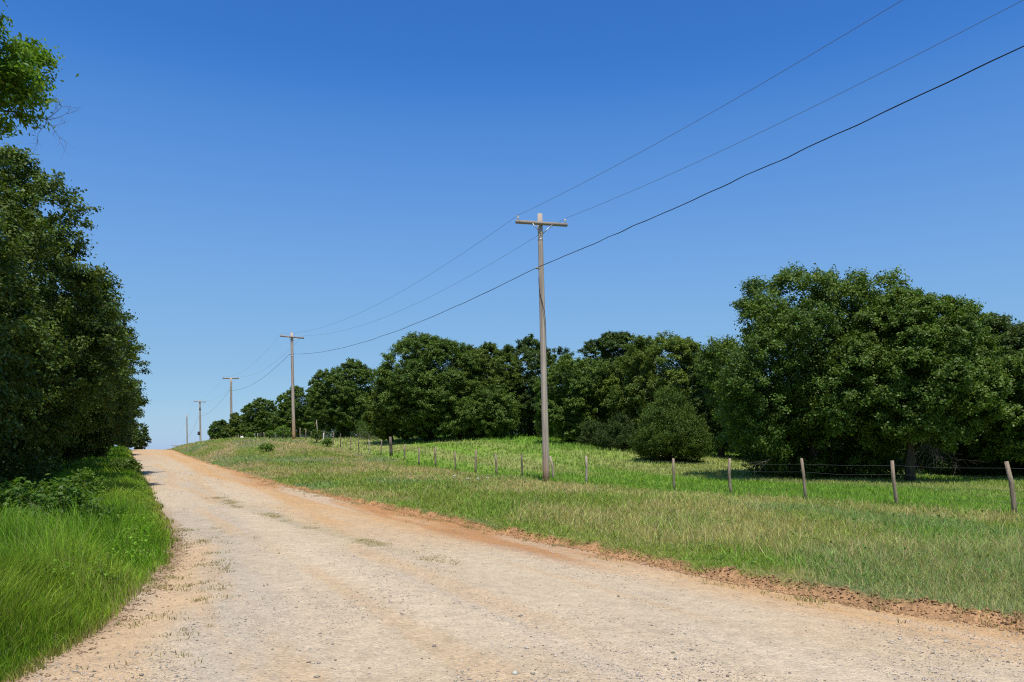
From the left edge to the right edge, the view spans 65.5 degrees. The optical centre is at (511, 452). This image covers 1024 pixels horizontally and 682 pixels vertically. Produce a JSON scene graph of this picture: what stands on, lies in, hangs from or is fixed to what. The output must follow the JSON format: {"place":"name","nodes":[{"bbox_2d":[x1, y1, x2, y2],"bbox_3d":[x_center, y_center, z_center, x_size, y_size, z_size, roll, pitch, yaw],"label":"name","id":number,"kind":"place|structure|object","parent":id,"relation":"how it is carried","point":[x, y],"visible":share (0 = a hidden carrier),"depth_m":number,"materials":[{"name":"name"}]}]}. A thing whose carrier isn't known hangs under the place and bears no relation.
{"place":"outdoors","nodes":[
{"label":"outdoors","id":0,"kind":"place"},
{"bbox_2d":[0,445,179,681],"bbox_3d":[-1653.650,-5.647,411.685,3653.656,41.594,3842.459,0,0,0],"label":"woodland ground","id":1,"kind":"structure","parent":0,"point":[121,606],"depth_m":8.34,"materials":[{"name":"green plant"}]},
{"bbox_2d":[0,0,78,156],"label":"elm tree","id":2,"kind":"object","parent":1,"relation":"on","point":[17,75],"visible":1,"depth_m":12.11,"materials":[{"name":"green plant"}]},
{"bbox_2d":[0,180,80,456],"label":"oak tree","id":3,"kind":"object","parent":1,"relation":"on","point":[18,362],"visible":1,"depth_m":15.61,"materials":[{"name":"green plant"}]},
{"bbox_2d":[0,473,111,527],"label":"shrub","id":4,"kind":"object","parent":1,"relation":"on","point":[35,494],"visible":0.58,"depth_m":12.17,"materials":[{"name":"green plant"}]},
{"bbox_2d":[0,142,145,447],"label":"oak tree","id":5,"kind":"object","parent":1,"relation":"on","point":[27,222],"visible":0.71,"depth_m":21.93,"materials":[{"name":"green plant"}]},
{"bbox_2d":[5,376,141,456],"bbox_3d":[-27.295,-3.395,46.663,10.532,8.407,10.475,0,0,0],"label":"oak tree","id":6,"kind":"object","parent":1,"relation":"on","point":[139,386],"depth_m":48.41,"materials":[{"name":"green plant"}]},
{"bbox_2d":[0,240,149,466],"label":"oak tree","id":7,"kind":"object","parent":1,"relation":"on","point":[88,423],"visible":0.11,"depth_m":29.31,"materials":[{"name":"green plant"}]},
{"bbox_2d":[12,426,137,456],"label":"oak tree","id":8,"kind":"object","parent":1,"relation":"on","point":[134,437],"depth_m":58.45,"materials":[{"name":"green plant"}]},
{"bbox_2d":[5,306,151,460],"bbox_3d":[-22.795,-3.316,37.568,10.328,8.682,10.372,0,0,0],"label":"oak tree","id":9,"kind":"object","parent":1,"relation":"on","point":[90,442],"visible":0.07,"depth_m":39.41,"materials":[{"name":"green plant"}]},
{"bbox_2d":[2,474,161,585],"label":"verge weeds","id":10,"kind":"object","parent":1,"relation":"on","point":[126,492],"visible":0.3,"depth_m":12.08,"materials":[{"name":"green plant"}]},
{"bbox_2d":[65,467,109,496],"bbox_3d":[-11.300,0.869,21.000,1.187,0.980,1.183,0,0,0],"label":"shrub","id":11,"kind":"object","parent":1,"relation":"on","point":[85,477],"visible":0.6,"depth_m":20.96,"materials":[{"name":"green plant"}]},
{"bbox_2d":[67,498,117,526],"bbox_3d":[-6.759,1.065,12.688,0.852,0.709,0.798,0,0,0],"label":"shrub","id":12,"kind":"object","parent":1,"relation":"on","point":[104,508],"visible":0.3,"depth_m":12.72,"materials":[{"name":"green plant"}]},
{"bbox_2d":[108,456,143,472],"bbox_3d":[-17.976,0.631,36.939,1.459,0.889,1.386,0,0,0],"label":"shrub","id":13,"kind":"object","parent":1,"relation":"on","point":[127,463],"visible":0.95,"depth_m":36.83,"materials":[{"name":"green plant"}]},
{"bbox_2d":[118,423,151,449],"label":"oak tree","id":14,"kind":"object","parent":1,"relation":"on","point":[141,441],"visible":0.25,"depth_m":118.13,"materials":[{"name":"green plant"}]},
{"bbox_2d":[8,449,1023,681],"bbox_3d":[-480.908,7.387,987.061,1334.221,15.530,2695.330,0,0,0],"label":"dirt road","id":15,"kind":"structure","parent":0,"point":[327,576],"depth_m":7.55,"materials":[{"name":"beige gravel"}]},
{"bbox_2d":[6,473,1023,681],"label":"dirt clods","id":16,"kind":"object","parent":15,"relation":"on","point":[845,603],"visible":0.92,"depth_m":8.96,"materials":[{"name":"soil"}]},
{"bbox_2d":[33,469,1023,681],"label":"gravel stones","id":17,"kind":"object","parent":15,"relation":"on","point":[555,655],"visible":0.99,"depth_m":6.57,"materials":[{"name":"gravel"}]},
{"bbox_2d":[70,477,1021,669],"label":"roadside weeds","id":18,"kind":"object","parent":15,"relation":"on","point":[798,598],"visible":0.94,"depth_m":10.08,"materials":[{"name":"green plant"}]},
{"bbox_2d":[166,437,1023,630],"bbox_3d":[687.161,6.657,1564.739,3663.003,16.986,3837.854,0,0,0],"label":"ground","id":19,"kind":"structure","parent":0,"point":[931,608],"depth_m":17.84,"materials":[{"name":"green plant"}]},
{"bbox_2d":[186,415,187,442],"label":"utility pole","id":20,"kind":"object","parent":19,"relation":"on","point":[186,430],"visible":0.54,"depth_m":217.88,"materials":[{"name":"grey wood"}]},
{"bbox_2d":[194,400,202,440],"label":"utility pole","id":21,"kind":"object","parent":19,"relation":"on","point":[199,431],"visible":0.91,"depth_m":170.85,"materials":[{"name":"wood"}]},
{"bbox_2d":[207,419,229,439],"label":"oak tree","id":22,"kind":"object","parent":19,"relation":"on","point":[218,432],"visible":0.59,"depth_m":130.96,"materials":[{"name":"green plant"}]},
{"bbox_2d":[223,376,238,437],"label":"utility pole","id":23,"kind":"object","parent":19,"relation":"on","point":[230,394],"visible":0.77,"depth_m":124.85,"materials":[{"name":"wood"}]},
{"bbox_2d":[224,412,247,436],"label":"oak tree","id":24,"kind":"object","parent":19,"relation":"on","point":[233,427],"visible":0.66,"depth_m":122.85,"materials":[{"name":"green plant"}]},
{"bbox_2d":[245,432,254,437],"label":"shrub","id":25,"kind":"object","parent":19,"relation":"on","point":[250,434],"visible":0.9,"depth_m":91.84,"materials":[{"name":"green plant"}]},
{"bbox_2d":[240,397,283,436],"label":"oak tree","id":26,"kind":"object","parent":19,"relation":"on","point":[258,412],"visible":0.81,"depth_m":110.69,"materials":[{"name":"green plant"}]},
{"bbox_2d":[258,443,274,450],"bbox_3d":[-17.894,-0.385,57.951,1.229,0.658,1.130,0,0,0],"label":"shrub","id":27,"kind":"object","parent":19,"relation":"on","point":[268,446],"visible":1,"depth_m":57.84,"materials":[{"name":"green plant"}]},
{"bbox_2d":[264,430,274,437],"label":"shrub","id":28,"kind":"object","parent":19,"relation":"on","point":[269,433],"visible":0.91,"depth_m":78.82,"materials":[{"name":"green plant"}]},
{"bbox_2d":[272,425,291,438],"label":"shrub","id":29,"kind":"object","parent":19,"relation":"on","point":[279,432],"visible":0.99,"depth_m":76.79,"materials":[{"name":"green plant"}]},
{"bbox_2d":[280,333,303,438],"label":"utility pole","id":30,"kind":"object","parent":19,"relation":"on","point":[291,336],"visible":0.98,"depth_m":78.27,"materials":[{"name":"wood"}]},
{"bbox_2d":[270,385,322,436],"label":"oak tree","id":31,"kind":"object","parent":19,"relation":"on","point":[303,420],"visible":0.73,"depth_m":94.75,"materials":[{"name":"green plant"}]},
{"bbox_2d":[310,429,322,442],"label":"shrub","id":32,"kind":"object","parent":19,"relation":"on","point":[316,433],"visible":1,"depth_m":69.89,"materials":[{"name":"green plant"}]},
{"bbox_2d":[305,373,327,435],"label":"oak tree","id":33,"kind":"object","parent":19,"relation":"on","point":[315,376],"visible":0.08,"depth_m":111.60,"materials":[{"name":"green plant"}]},
{"bbox_2d":[322,437,332,445],"bbox_3d":[-15.079,-0.832,64.968,0.991,0.787,0.965,0,0,0],"label":"shrub","id":34,"kind":"object","parent":19,"relation":"on","point":[327,441],"visible":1,"depth_m":64.88,"materials":[{"name":"green plant"}]},
{"bbox_2d":[307,357,377,437],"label":"oak tree","id":35,"kind":"object","parent":19,"relation":"on","point":[340,403],"visible":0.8,"depth_m":78.19,"materials":[{"name":"green plant"}]},
{"bbox_2d":[353,427,378,441],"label":"brush pile","id":36,"kind":"object","parent":19,"relation":"on","point":[376,438],"visible":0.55,"depth_m":66.97,"materials":[{"name":"green plant"}]},
{"bbox_2d":[360,387,415,441],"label":"oak tree","id":37,"kind":"object","parent":19,"relation":"on","point":[377,422],"visible":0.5,"depth_m":62.97,"materials":[{"name":"green plant"}]},
{"bbox_2d":[373,331,484,440],"bbox_3d":[-6.561,-5.139,63.006,9.308,9.002,8.587,0,0,0],"label":"oak tree","id":38,"kind":"object","parent":19,"relation":"on","point":[415,375],"visible":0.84,"depth_m":60.71,"materials":[{"name":"green plant"}]},
{"bbox_2d":[0,417,915,514],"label":"undergrowth","id":39,"kind":"object","parent":19,"relation":"on","point":[32,467],"visible":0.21,"depth_m":30.61,"materials":[{"name":"green plant"}]},
{"bbox_2d":[426,379,523,439],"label":"oak tree","id":40,"kind":"object","parent":19,"relation":"on","point":[476,414],"visible":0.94,"depth_m":59.59,"materials":[{"name":"green plant"}]},
{"bbox_2d":[448,341,531,434],"bbox_3d":[-2.030,-5.030,63.926,7.489,7.822,6.652,0,0,0],"label":"oak tree","id":41,"kind":"object","parent":19,"relation":"on","point":[495,363],"visible":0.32,"depth_m":62.44,"materials":[{"name":"green plant"}]},
{"bbox_2d":[8,412,981,471],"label":"woodland","id":42,"kind":"object","parent":19,"relation":"on","point":[920,449],"visible":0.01,"depth_m":39.65,"materials":[{"name":"green plant"}]},
{"bbox_2d":[498,334,574,435],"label":"oak tree","id":43,"kind":"object","parent":19,"relation":"on","point":[530,350],"visible":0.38,"depth_m":63.69,"materials":[{"name":"green plant"}]},
{"bbox_2d":[515,213,567,481],"bbox_3d":[1.165,-4.028,31.936,2.325,11.124,0.350,0,0,-24],"label":"utility pole","id":44,"kind":"object","parent":19,"relation":"on","point":[540,223],"visible":0.98,"depth_m":31.90,"materials":[{"name":"wood"}]},
{"bbox_2d":[186,0,901,419],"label":"power line","id":45,"kind":"object","parent":44,"relation":"attached to","point":[658,142],"visible":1,"depth_m":22.25,"materials":[{"name":"black metal"}]},
{"bbox_2d":[189,0,1022,433],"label":"power line","id":46,"kind":"object","parent":44,"relation":"attached to","point":[751,136],"visible":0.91,"depth_m":22.51,"materials":[{"name":"black metal"}]},
{"bbox_2d":[191,46,1023,432],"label":"power line","id":47,"kind":"object","parent":44,"relation":"attached to","point":[735,180],"visible":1,"depth_m":20.45,"materials":[{"name":"black metal"}]},
{"bbox_2d":[532,353,620,442],"bbox_3d":[4.457,-3.556,54.139,6.269,6.392,6.116,0,0,0],"label":"oak tree","id":48,"kind":"object","parent":19,"relation":"on","point":[574,401],"visible":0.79,"depth_m":52.60,"materials":[{"name":"green plant"}]},
{"bbox_2d":[575,419,603,445],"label":"cedar tree","id":49,"kind":"object","parent":19,"relation":"on","point":[589,428],"visible":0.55,"depth_m":50.03,"materials":[{"name":"green plant"}]},
{"bbox_2d":[163,437,1023,626],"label":"verge grass","id":50,"kind":"structure","parent":19,"relation":"on","point":[835,530],"depth_m":14.30,"materials":[{"name":"green plant"}]},
{"bbox_2d":[576,331,650,406],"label":"oak tree","id":51,"kind":"object","parent":19,"relation":"on","point":[604,342],"visible":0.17,"depth_m":58.99,"materials":[{"name":"green plant"}]},
{"bbox_2d":[593,411,636,450],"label":"cedar tree","id":52,"kind":"object","parent":19,"relation":"on","point":[618,430],"visible":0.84,"depth_m":47.89,"materials":[{"name":"green plant"}]},
{"bbox_2d":[235,420,1023,514],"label":"barbed wire fence","id":53,"kind":"object","parent":19,"relation":"on","point":[1011,488],"visible":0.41,"depth_m":23.00,"materials":[{"name":"grey wood"}]},
{"bbox_2d":[593,330,708,428],"bbox_3d":[9.664,-4.016,51.273,8.691,7.901,8.066,0,0,0],"label":"oak tree","id":54,"kind":"object","parent":19,"relation":"on","point":[635,395],"visible":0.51,"depth_m":49.24,"materials":[{"name":"green plant"}]},
{"bbox_2d":[283,433,1023,514],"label":"pasture grass","id":55,"kind":"structure","parent":19,"relation":"on","point":[967,484],"depth_m":30.68,"materials":[{"name":"green plant"}]},
{"bbox_2d":[627,384,716,462],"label":"cedar tree","id":56,"kind":"object","parent":19,"relation":"on","point":[668,428],"visible":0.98,"depth_m":41.06,"materials":[{"name":"green plant"}]},
{"bbox_2d":[687,344,746,457],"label":"oak tree","id":57,"kind":"object","parent":19,"relation":"on","point":[696,401],"visible":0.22,"depth_m":45.66,"materials":[{"name":"green plant"}]},
{"bbox_2d":[690,261,944,478],"bbox_3d":[11.659,-3.086,31.161,9.209,8.673,9.198,0,0,0],"label":"oak tree","id":58,"kind":"object","parent":19,"relation":"on","point":[788,399],"visible":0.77,"depth_m":29.23,"materials":[{"name":"green plant"}]},
{"bbox_2d":[821,285,1014,481],"bbox_3d":[14.324,-2.407,28.395,6.471,7.097,5.665,0,0,0],"label":"oak tree","id":59,"kind":"object","parent":19,"relation":"on","point":[959,386],"visible":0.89,"depth_m":26.98,"materials":[{"name":"green plant"}]},
{"bbox_2d":[919,441,1015,476],"bbox_3d":[19.184,0.250,33.373,3.602,2.192,3.234,0,0,0],"label":"shrub","id":60,"kind":"object","parent":19,"relation":"on","point":[963,465],"visible":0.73,"depth_m":32.72,"materials":[{"name":"green plant"}]},
{"bbox_2d":[925,311,1023,477],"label":"oak tree","id":61,"kind":"object","parent":19,"relation":"on","point":[1012,341],"visible":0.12,"depth_m":31.71,"materials":[{"name":"green plant"}]},
{"bbox_2d":[965,347,1023,464],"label":"oak tree","id":62,"kind":"object","parent":19,"relation":"on","point":[1005,441],"visible":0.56,"depth_m":29.12,"materials":[{"name":"green plant"}]},
{"bbox_2d":[978,445,1023,477],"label":"shrub","id":63,"kind":"object","parent":19,"relation":"on","point":[1015,472],"visible":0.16,"depth_m":32.15,"materials":[{"name":"green plant"}]}
]}

